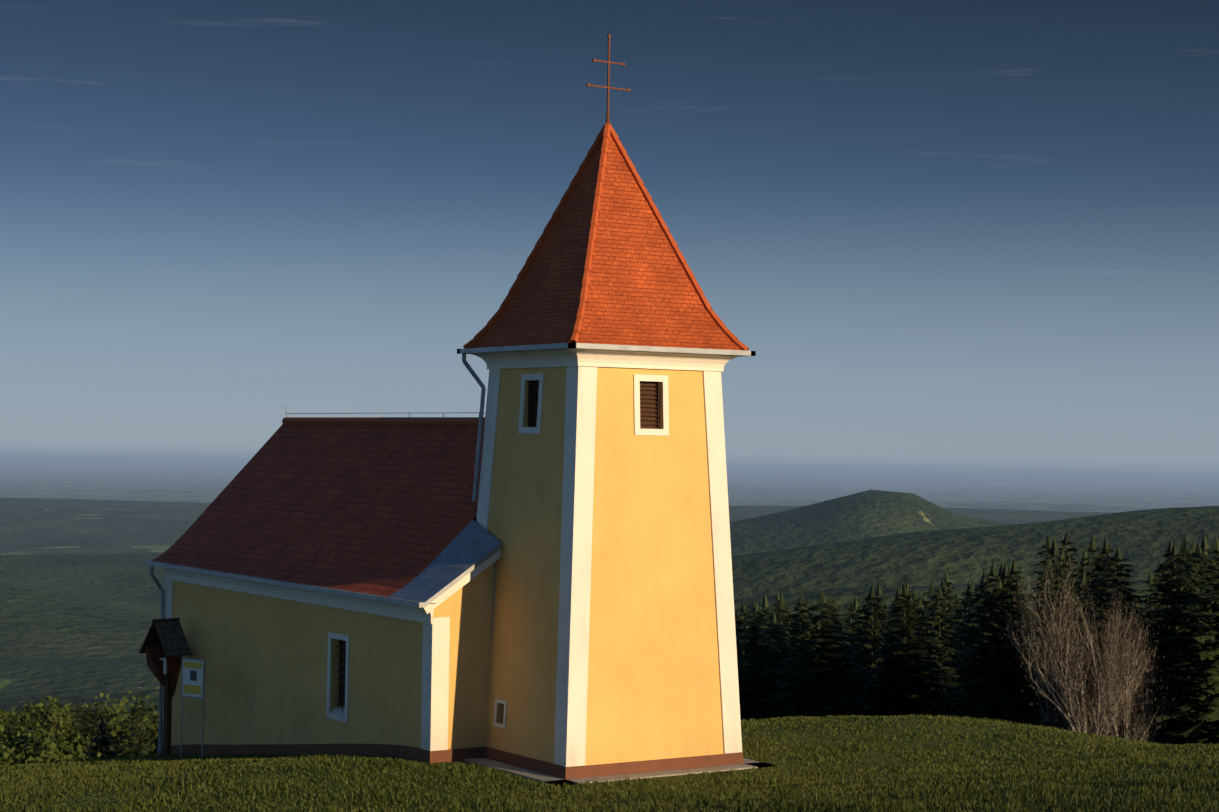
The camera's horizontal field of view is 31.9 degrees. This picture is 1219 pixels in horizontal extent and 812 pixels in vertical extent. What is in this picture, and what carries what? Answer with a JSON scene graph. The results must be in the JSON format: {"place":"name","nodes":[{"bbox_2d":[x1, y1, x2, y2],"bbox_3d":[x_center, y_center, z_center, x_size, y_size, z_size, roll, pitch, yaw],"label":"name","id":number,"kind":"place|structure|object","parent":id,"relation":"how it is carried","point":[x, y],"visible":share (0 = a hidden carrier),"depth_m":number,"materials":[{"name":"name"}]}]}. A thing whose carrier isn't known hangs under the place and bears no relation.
{"place":"outdoors","nodes":[
{"label":"outdoors","id":0,"kind":"place"},
{"bbox_2d":[0,458,1218,811],"bbox_3d":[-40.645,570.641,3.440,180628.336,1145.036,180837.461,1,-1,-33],"label":"ground","id":1,"kind":"structure","parent":0,"point":[82,542],"depth_m":3786.89,"materials":[{"name":"plant"}]},
{"bbox_2d":[6,714,24,749],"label":"tree","id":2,"kind":"object","parent":1,"relation":"on","point":[18,722],"visible":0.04,"depth_m":117.50,"materials":[{"name":"green plant"}]},
{"bbox_2d":[0,706,42,731],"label":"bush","id":3,"kind":"object","parent":1,"relation":"on","point":[13,708],"depth_m":143.04,"materials":[{"name":"green plant"}]},
{"bbox_2d":[0,710,46,752],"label":"bush","id":4,"kind":"object","parent":1,"relation":"on","point":[5,732],"visible":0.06,"depth_m":117.60,"materials":[{"name":"green plant"}]},
{"bbox_2d":[13,722,45,761],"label":"tree","id":5,"kind":"object","parent":1,"relation":"on","point":[30,729],"visible":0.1,"depth_m":114.56,"materials":[{"name":"green plant"}]},
{"bbox_2d":[0,695,75,731],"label":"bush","id":6,"kind":"object","parent":1,"relation":"on","point":[49,697],"depth_m":186.26,"materials":[{"name":"green plant"}]},
{"bbox_2d":[5,701,87,717],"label":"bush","id":7,"kind":"object","parent":1,"relation":"on","point":[69,704],"visible":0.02,"depth_m":222.45,"materials":[{"name":"green plant"}]},
{"bbox_2d":[0,698,100,760],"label":"bush","id":8,"kind":"object","parent":1,"relation":"on","point":[35,718],"visible":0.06,"depth_m":125.18,"materials":[{"name":"green plant"}]},
{"bbox_2d":[0,720,101,766],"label":"bush","id":9,"kind":"object","parent":1,"relation":"on","point":[52,754],"visible":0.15,"depth_m":111.89,"materials":[{"name":"green plant"}]},
{"bbox_2d":[0,700,106,756],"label":"bush","id":10,"kind":"object","parent":1,"relation":"on","point":[50,716],"visible":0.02,"depth_m":125.66,"materials":[{"name":"green plant"}]},
{"bbox_2d":[1,706,123,741],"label":"bush","id":11,"kind":"object","parent":1,"relation":"on","point":[12,716],"depth_m":179.10,"materials":[{"name":"green plant"}]},
{"bbox_2d":[5,692,136,747],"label":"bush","id":12,"kind":"object","parent":1,"relation":"on","point":[101,703],"depth_m":146.25,"materials":[{"name":"green plant"}]},
{"bbox_2d":[67,698,87,738],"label":"tree","id":13,"kind":"object","parent":1,"relation":"on","point":[78,706],"visible":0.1,"depth_m":163.58,"materials":[{"name":"green plant"}]},
{"bbox_2d":[15,717,162,757],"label":"bush","id":14,"kind":"object","parent":1,"relation":"on","point":[150,741],"visible":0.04,"depth_m":124.28,"materials":[{"name":"green plant"}]},
{"bbox_2d":[72,702,109,748],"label":"tree","id":15,"kind":"object","parent":1,"relation":"on","point":[89,720],"visible":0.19,"depth_m":128.48,"materials":[{"name":"green plant"}]},
{"bbox_2d":[84,701,106,732],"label":"tree","id":16,"kind":"object","parent":1,"relation":"on","point":[97,708],"visible":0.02,"depth_m":132.95,"materials":[{"name":"green plant"}]},
{"bbox_2d":[46,704,152,755],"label":"bush","id":17,"kind":"object","parent":1,"relation":"on","point":[115,716],"depth_m":129.54,"materials":[{"name":"green plant"}]},
{"bbox_2d":[86,717,119,758],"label":"tree","id":18,"kind":"object","parent":1,"relation":"on","point":[107,752],"visible":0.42,"depth_m":118.96,"materials":[{"name":"green plant"}]},
{"bbox_2d":[67,691,162,755],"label":"bush","id":19,"kind":"object","parent":1,"relation":"on","point":[155,718],"visible":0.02,"depth_m":131.97,"materials":[{"name":"green plant"}]},
{"bbox_2d":[116,693,155,756],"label":"tree","id":20,"kind":"object","parent":1,"relation":"on","point":[139,749],"visible":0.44,"depth_m":116.72,"materials":[{"name":"green plant"}]},
{"bbox_2d":[122,693,151,735],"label":"tree","id":21,"kind":"object","parent":1,"relation":"on","point":[141,701],"depth_m":162.77,"materials":[{"name":"green plant"}]},
{"bbox_2d":[122,695,158,744],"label":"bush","id":22,"kind":"object","parent":1,"relation":"on","point":[151,709],"depth_m":151.23,"materials":[{"name":"green plant"}]},
{"bbox_2d":[139,618,191,755],"bbox_3d":[-10.989,7.047,52.681,1.154,3.585,0.780,0,-1,41],"label":"wayside shrine","id":23,"kind":"object","parent":1,"relation":"on","point":[165,648],"visible":0.98,"depth_m":52.69,"materials":[{"name":"brown wood"}]},
{"bbox_2d":[180,658,204,757],"bbox_3d":[-9.835,7.225,50.301,0.761,2.520,0.041,0,-1,36],"label":"info sign","id":24,"kind":"object","parent":1,"relation":"on","point":[193,679],"visible":0.85,"depth_m":50.30,"materials":[{"name":"grey metal"}]},
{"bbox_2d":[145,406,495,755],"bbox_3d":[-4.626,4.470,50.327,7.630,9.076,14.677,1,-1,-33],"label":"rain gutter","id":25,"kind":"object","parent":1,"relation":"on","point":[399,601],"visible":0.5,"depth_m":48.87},
{"bbox_2d":[162,744,483,762],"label":"wall plinth","id":26,"kind":"structure","parent":1,"relation":"on","point":[427,756],"depth_m":45.90,"materials":[{"name":"paint"}]},
{"bbox_2d":[171,563,493,748],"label":"nave wall","id":27,"kind":"structure","parent":1,"relation":"on","point":[280,671],"depth_m":46.94,"materials":[{"name":"paint"}]},
{"bbox_2d":[152,417,501,607],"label":"nave roof","id":28,"kind":"structure","parent":27,"relation":"on","point":[384,506],"depth_m":49.10,"materials":[{"name":"tile"}]},
{"bbox_2d":[163,549,500,750],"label":"wall trim","id":29,"kind":"structure","parent":27,"relation":"attached to","point":[435,687],"depth_m":42.91,"materials":[{"name":"paint"}]},
{"bbox_2d":[0,714,1218,811],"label":"grass","id":30,"kind":"structure","parent":1,"relation":"on","point":[1051,796],"depth_m":38.84,"materials":[{"name":"plant"}]},
{"bbox_2d":[463,746,775,785],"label":"tower plinth","id":31,"kind":"structure","parent":1,"relation":"on","point":[532,768],"depth_m":41.75,"materials":[{"name":"concrete"}]},
{"bbox_2d":[735,611,743,644],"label":"tree","id":32,"kind":"object","parent":1,"relation":"on","point":[737,622],"visible":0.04,"depth_m":118.95,"materials":[{"name":"green plant"}]},
{"bbox_2d":[736,600,751,633],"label":"tree","id":33,"kind":"object","parent":1,"relation":"on","point":[743,609],"visible":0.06,"depth_m":185.06,"materials":[{"name":"green plant"}]},
{"bbox_2d":[739,682,755,717],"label":"tree","id":34,"kind":"object","parent":1,"relation":"on","point":[742,693],"visible":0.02,"depth_m":98.89,"materials":[{"name":"green plant"}]},
{"bbox_2d":[736,619,759,703],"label":"tree","id":35,"kind":"object","parent":1,"relation":"on","point":[738,637],"visible":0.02,"depth_m":111.59,"materials":[{"name":"green plant"}]},
{"bbox_2d":[737,626,759,706],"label":"tree","id":36,"kind":"object","parent":1,"relation":"on","point":[743,653],"visible":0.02,"depth_m":108.59,"materials":[{"name":"green plant"}]},
{"bbox_2d":[736,601,791,720],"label":"tree","id":37,"kind":"object","parent":1,"relation":"on","point":[756,671],"visible":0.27,"depth_m":99.21,"materials":[{"name":"green plant"}]},
{"bbox_2d":[741,593,789,677],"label":"tree","id":38,"kind":"object","parent":1,"relation":"on","point":[765,604],"depth_m":117.35,"materials":[{"name":"green plant"}]},
{"bbox_2d":[741,612,798,718],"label":"tree","id":39,"kind":"object","parent":1,"relation":"on","point":[778,639],"visible":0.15,"depth_m":104.21,"materials":[{"name":"green plant"}]},
{"bbox_2d":[768,595,796,691],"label":"tree","id":40,"kind":"object","parent":1,"relation":"on","point":[781,607],"visible":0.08,"depth_m":109.55,"materials":[{"name":"green plant"}]},
{"bbox_2d":[772,593,794,659],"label":"tree","id":41,"kind":"object","parent":1,"relation":"on","point":[777,611],"depth_m":124.05,"materials":[{"name":"green plant"}]},
{"bbox_2d":[777,591,819,705],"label":"tree","id":42,"kind":"object","parent":1,"relation":"on","point":[800,603],"visible":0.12,"depth_m":107.11,"materials":[{"name":"green plant"}]},
{"bbox_2d":[784,606,819,681],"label":"tree","id":43,"kind":"object","parent":1,"relation":"on","point":[791,643],"depth_m":114.93,"materials":[{"name":"green plant"}]},
{"bbox_2d":[769,590,878,717],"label":"tree","id":44,"kind":"object","parent":1,"relation":"on","point":[835,692],"visible":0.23,"depth_m":95.44,"materials":[{"name":"green plant"}]},
{"bbox_2d":[810,621,857,715],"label":"tree","id":45,"kind":"object","parent":1,"relation":"on","point":[839,675],"depth_m":100.58,"materials":[{"name":"green plant"}]},
{"bbox_2d":[825,596,858,691],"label":"tree","id":46,"kind":"object","parent":1,"relation":"on","point":[838,620],"visible":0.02,"depth_m":121.39,"materials":[{"name":"green plant"}]},
{"bbox_2d":[841,600,863,630],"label":"tree","id":47,"kind":"object","parent":1,"relation":"on","point":[848,609],"depth_m":222.83,"materials":[{"name":"green plant"}]},
{"bbox_2d":[842,597,863,636],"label":"tree","id":48,"kind":"object","parent":1,"relation":"on","point":[855,606],"depth_m":167.42,"materials":[{"name":"green plant"}]},
{"bbox_2d":[843,616,868,698],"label":"tree","id":49,"kind":"object","parent":1,"relation":"on","point":[851,625],"visible":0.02,"depth_m":129.37,"materials":[{"name":"green plant"}]},
{"bbox_2d":[847,585,886,715],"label":"tree","id":50,"kind":"object","parent":1,"relation":"on","point":[870,635],"visible":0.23,"depth_m":112.66,"materials":[{"name":"green plant"}]},
{"bbox_2d":[848,585,887,680],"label":"tree","id":51,"kind":"object","parent":1,"relation":"on","point":[864,639],"visible":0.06,"depth_m":132.14,"materials":[{"name":"green plant"}]},
{"bbox_2d":[850,582,892,667],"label":"tree","id":52,"kind":"object","parent":1,"relation":"on","point":[878,592],"depth_m":147.44,"materials":[{"name":"green plant"}]},
{"bbox_2d":[858,624,919,715],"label":"tree","id":53,"kind":"object","parent":1,"relation":"on","point":[871,697],"visible":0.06,"depth_m":96.74,"materials":[{"name":"green plant"}]},
{"bbox_2d":[873,586,906,673],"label":"tree","id":54,"kind":"object","parent":1,"relation":"on","point":[888,618],"depth_m":117.43,"materials":[{"name":"green plant"}]},
{"bbox_2d":[876,586,908,704],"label":"tree","id":55,"kind":"object","parent":1,"relation":"on","point":[897,598],"visible":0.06,"depth_m":105.92,"materials":[{"name":"green plant"}]},
{"bbox_2d":[859,584,951,716],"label":"tree","id":56,"kind":"object","parent":1,"relation":"on","point":[903,702],"visible":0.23,"depth_m":94.90,"materials":[{"name":"green plant"}]},
{"bbox_2d":[892,592,944,694],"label":"tree","id":57,"kind":"object","parent":1,"relation":"on","point":[940,682],"visible":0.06,"depth_m":100.56,"materials":[{"name":"green plant"}]},
{"bbox_2d":[906,599,958,715],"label":"tree","id":58,"kind":"object","parent":1,"relation":"on","point":[939,670],"visible":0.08,"depth_m":99.61,"materials":[{"name":"green plant"}]},
{"bbox_2d":[921,581,944,628],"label":"tree","id":59,"kind":"object","parent":1,"relation":"on","point":[927,604],"visible":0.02,"depth_m":172.95,"materials":[{"name":"green plant"}]},
{"bbox_2d":[924,580,959,651],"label":"tree","id":60,"kind":"object","parent":1,"relation":"on","point":[943,590],"visible":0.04,"depth_m":147.34,"materials":[{"name":"green plant"}]},
{"bbox_2d":[925,601,958,681],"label":"tree","id":61,"kind":"object","parent":1,"relation":"on","point":[937,604],"visible":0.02,"depth_m":126.67,"materials":[{"name":"green plant"}]},
{"bbox_2d":[925,586,963,716],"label":"tree","id":62,"kind":"object","parent":1,"relation":"on","point":[943,658],"visible":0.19,"depth_m":105.64,"materials":[{"name":"green plant"}]},
{"bbox_2d":[937,570,962,639],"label":"tree","id":63,"kind":"object","parent":1,"relation":"on","point":[950,591],"visible":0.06,"depth_m":175.57,"materials":[{"name":"green plant"}]},
{"bbox_2d":[941,608,966,711],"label":"tree","id":64,"kind":"object","parent":1,"relation":"on","point":[948,620],"depth_m":125.25,"materials":[{"name":"green plant"}]},
{"bbox_2d":[953,581,975,656],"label":"tree","id":65,"kind":"object","parent":1,"relation":"on","point":[969,593],"visible":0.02,"depth_m":157.68,"materials":[{"name":"green plant"}]},
{"bbox_2d":[955,579,977,644],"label":"tree","id":66,"kind":"object","parent":1,"relation":"on","point":[965,613],"visible":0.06,"depth_m":165.79,"materials":[{"name":"green plant"}]},
{"bbox_2d":[941,567,998,717],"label":"tree","id":67,"kind":"object","parent":1,"relation":"on","point":[965,670],"visible":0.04,"depth_m":96.57,"materials":[{"name":"green plant"}]},
{"bbox_2d":[956,579,992,698],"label":"tree","id":68,"kind":"object","parent":1,"relation":"on","point":[967,651],"depth_m":123.36,"materials":[{"name":"green plant"}]},
{"bbox_2d":[954,561,1003,667],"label":"tree","id":69,"kind":"object","parent":1,"relation":"on","point":[992,572],"visible":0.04,"depth_m":128.35,"materials":[{"name":"green plant"}]},
{"bbox_2d":[931,577,1044,723],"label":"tree","id":70,"kind":"object","parent":1,"relation":"on","point":[991,692],"visible":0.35,"depth_m":89.79,"materials":[{"name":"green plant"}]},
{"bbox_2d":[960,564,1052,718],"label":"tree","id":71,"kind":"object","parent":1,"relation":"on","point":[1004,575],"depth_m":94.85,"materials":[{"name":"green plant"}]},
{"bbox_2d":[975,560,1048,724],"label":"tree","id":72,"kind":"object","parent":1,"relation":"on","point":[1030,696],"visible":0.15,"depth_m":89.85,"materials":[{"name":"green plant"}]},
{"bbox_2d":[1022,565,1063,704],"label":"tree","id":73,"kind":"object","parent":1,"relation":"on","point":[1051,575],"visible":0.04,"depth_m":113.35,"materials":[{"name":"green plant"}]},
{"bbox_2d":[1024,534,1064,633],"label":"tree","id":74,"kind":"object","parent":1,"relation":"on","point":[1047,546],"visible":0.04,"depth_m":141.32,"materials":[{"name":"green plant"}]},
{"bbox_2d":[1024,538,1070,658],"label":"tree","id":75,"kind":"object","parent":1,"relation":"on","point":[1053,553],"visible":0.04,"depth_m":123.47,"materials":[{"name":"green plant"}]},
{"bbox_2d":[1025,652,1086,728],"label":"bare shrub","id":76,"kind":"object","parent":1,"relation":"on","point":[1051,715],"visible":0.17,"depth_m":85.80,"materials":[{"name":"brown plant"}]},
{"bbox_2d":[1028,545,1087,726],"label":"tree","id":77,"kind":"object","parent":1,"relation":"on","point":[1064,560],"visible":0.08,"depth_m":94.05,"materials":[{"name":"green plant"}]},
{"bbox_2d":[1036,569,1096,717],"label":"tree","id":78,"kind":"object","parent":1,"relation":"on","point":[1085,580],"visible":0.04,"depth_m":97.42,"materials":[{"name":"green plant"}]},
{"bbox_2d":[1037,549,1096,705],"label":"tree","id":79,"kind":"object","parent":1,"relation":"on","point":[1080,569],"depth_m":107.79,"materials":[{"name":"green plant"}]},
{"bbox_2d":[985,524,1151,734],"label":"bare shrub","id":80,"kind":"object","parent":1,"relation":"on","point":[1060,682],"visible":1,"depth_m":77.64,"materials":[{"name":"brown plant"}]},
{"bbox_2d":[1056,529,1080,618],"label":"tree","id":81,"kind":"object","parent":1,"relation":"on","point":[1066,542],"depth_m":146.10,"materials":[{"name":"green plant"}]},
{"bbox_2d":[1071,534,1104,629],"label":"tree","id":82,"kind":"object","parent":1,"relation":"on","point":[1092,547],"visible":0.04,"depth_m":102.04,"materials":[{"name":"green plant"}]},
{"bbox_2d":[1055,536,1122,726],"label":"tree","id":83,"kind":"object","parent":1,"relation":"on","point":[1105,549],"depth_m":90.76,"materials":[{"name":"green plant"}]},
{"bbox_2d":[1054,569,1160,736],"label":"bare shrub","id":84,"kind":"object","parent":1,"relation":"on","point":[1082,689],"visible":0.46,"depth_m":80.25,"materials":[{"name":"brown plant"}]},
{"bbox_2d":[1033,547,1185,739],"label":"tree","id":85,"kind":"object","parent":1,"relation":"on","point":[1118,558],"visible":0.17,"depth_m":83.56,"materials":[{"name":"green plant"}]},
{"bbox_2d":[1077,546,1143,666],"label":"tree","id":86,"kind":"object","parent":1,"relation":"on","point":[1109,554],"visible":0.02,"depth_m":95.31,"materials":[{"name":"green plant"}]},
{"bbox_2d":[1073,571,1154,698],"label":"tree","id":87,"kind":"object","parent":1,"relation":"on","point":[1101,623],"visible":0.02,"depth_m":86.12,"materials":[{"name":"green plant"}]},
{"bbox_2d":[1080,579,1164,740],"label":"bare shrub","id":88,"kind":"object","parent":1,"relation":"on","point":[1126,706],"visible":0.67,"depth_m":76.96,"materials":[{"name":"brown plant"}]},
{"bbox_2d":[1103,605,1191,743],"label":"bare tree","id":89,"kind":"object","parent":1,"relation":"on","point":[1144,699],"visible":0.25,"depth_m":81.24,"materials":[{"name":"brown plant"}]},
{"bbox_2d":[1135,569,1162,671],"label":"tree","id":90,"kind":"object","parent":1,"relation":"on","point":[1150,581],"visible":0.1,"depth_m":109.05,"materials":[{"name":"green plant"}]},
{"bbox_2d":[1137,539,1191,671],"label":"tree","id":91,"kind":"object","parent":1,"relation":"on","point":[1162,569],"visible":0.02,"depth_m":99.98,"materials":[{"name":"green plant"}]},
{"bbox_2d":[1123,542,1209,744],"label":"tree","id":92,"kind":"object","parent":1,"relation":"on","point":[1174,614],"visible":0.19,"depth_m":82.18,"materials":[{"name":"green plant"}]},
{"bbox_2d":[1159,534,1190,640],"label":"tree","id":93,"kind":"object","parent":1,"relation":"on","point":[1182,545],"visible":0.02,"depth_m":145.91,"materials":[{"name":"green plant"}]},
{"bbox_2d":[1157,538,1199,625],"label":"tree","id":94,"kind":"object","parent":1,"relation":"on","point":[1184,551],"visible":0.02,"depth_m":122.67,"materials":[{"name":"green plant"}]},
{"bbox_2d":[1141,564,1218,744],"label":"tree","id":95,"kind":"object","parent":1,"relation":"on","point":[1206,710],"visible":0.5,"depth_m":80.01,"materials":[{"name":"green plant"}]},
{"bbox_2d":[1152,540,1218,698],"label":"tree","id":96,"kind":"object","parent":1,"relation":"on","point":[1198,553],"visible":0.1,"depth_m":86.91,"materials":[{"name":"green plant"}]},
{"bbox_2d":[1178,538,1204,609],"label":"tree","id":97,"kind":"object","parent":1,"relation":"on","point":[1193,549],"visible":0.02,"depth_m":112.02,"materials":[{"name":"green plant"}]},
{"bbox_2d":[1185,542,1213,594],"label":"tree","id":98,"kind":"object","parent":1,"relation":"on","point":[1205,552],"depth_m":116.06,"materials":[{"name":"green plant"}]},
{"bbox_2d":[1191,534,1217,590],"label":"tree","id":99,"kind":"object","parent":1,"relation":"on","point":[1204,540],"depth_m":124.08,"materials":[{"name":"green plant"}]},
{"bbox_2d":[1193,535,1218,620],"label":"tree","id":100,"kind":"object","parent":1,"relation":"on","point":[1214,549],"visible":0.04,"depth_m":101.56,"materials":[{"name":"green plant"}]},
{"bbox_2d":[0,0,1218,476],"label":"sky","id":101,"kind":"structure","parent":0,"point":[941,235],"materials":[{"name":"blue"}]},
{"bbox_2d":[484,367,739,766],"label":"chapel tower","id":102,"kind":"structure","parent":0,"point":[653,691],"depth_m":42.18,"materials":[{"name":"paint"}]},
{"bbox_2d":[463,123,748,350],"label":"tower roof","id":103,"kind":"structure","parent":102,"relation":"on","point":[605,263],"depth_m":42.93,"materials":[{"name":"tile"}]},
{"bbox_2d":[586,34,629,122],"bbox_3d":[-0.023,-6.609,43.793,1.060,2.040,0.120,1,-1,-33],"label":"cross","id":104,"kind":"object","parent":103,"relation":"on","point":[608,62],"visible":0.92,"depth_m":43.78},
{"bbox_2d":[457,343,755,500],"bbox_3d":[-0.133,0.426,43.682,4.420,3.153,4.420,1,-1,-33],"label":"rain gutter","id":105,"kind":"object","parent":102,"relation":"attached to","point":[464,351],"visible":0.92,"depth_m":42.55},
{"bbox_2d":[471,348,741,766],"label":"tower trim","id":106,"kind":"structure","parent":102,"relation":"attached to","point":[581,365],"depth_m":41.53,"materials":[{"name":"paint"}]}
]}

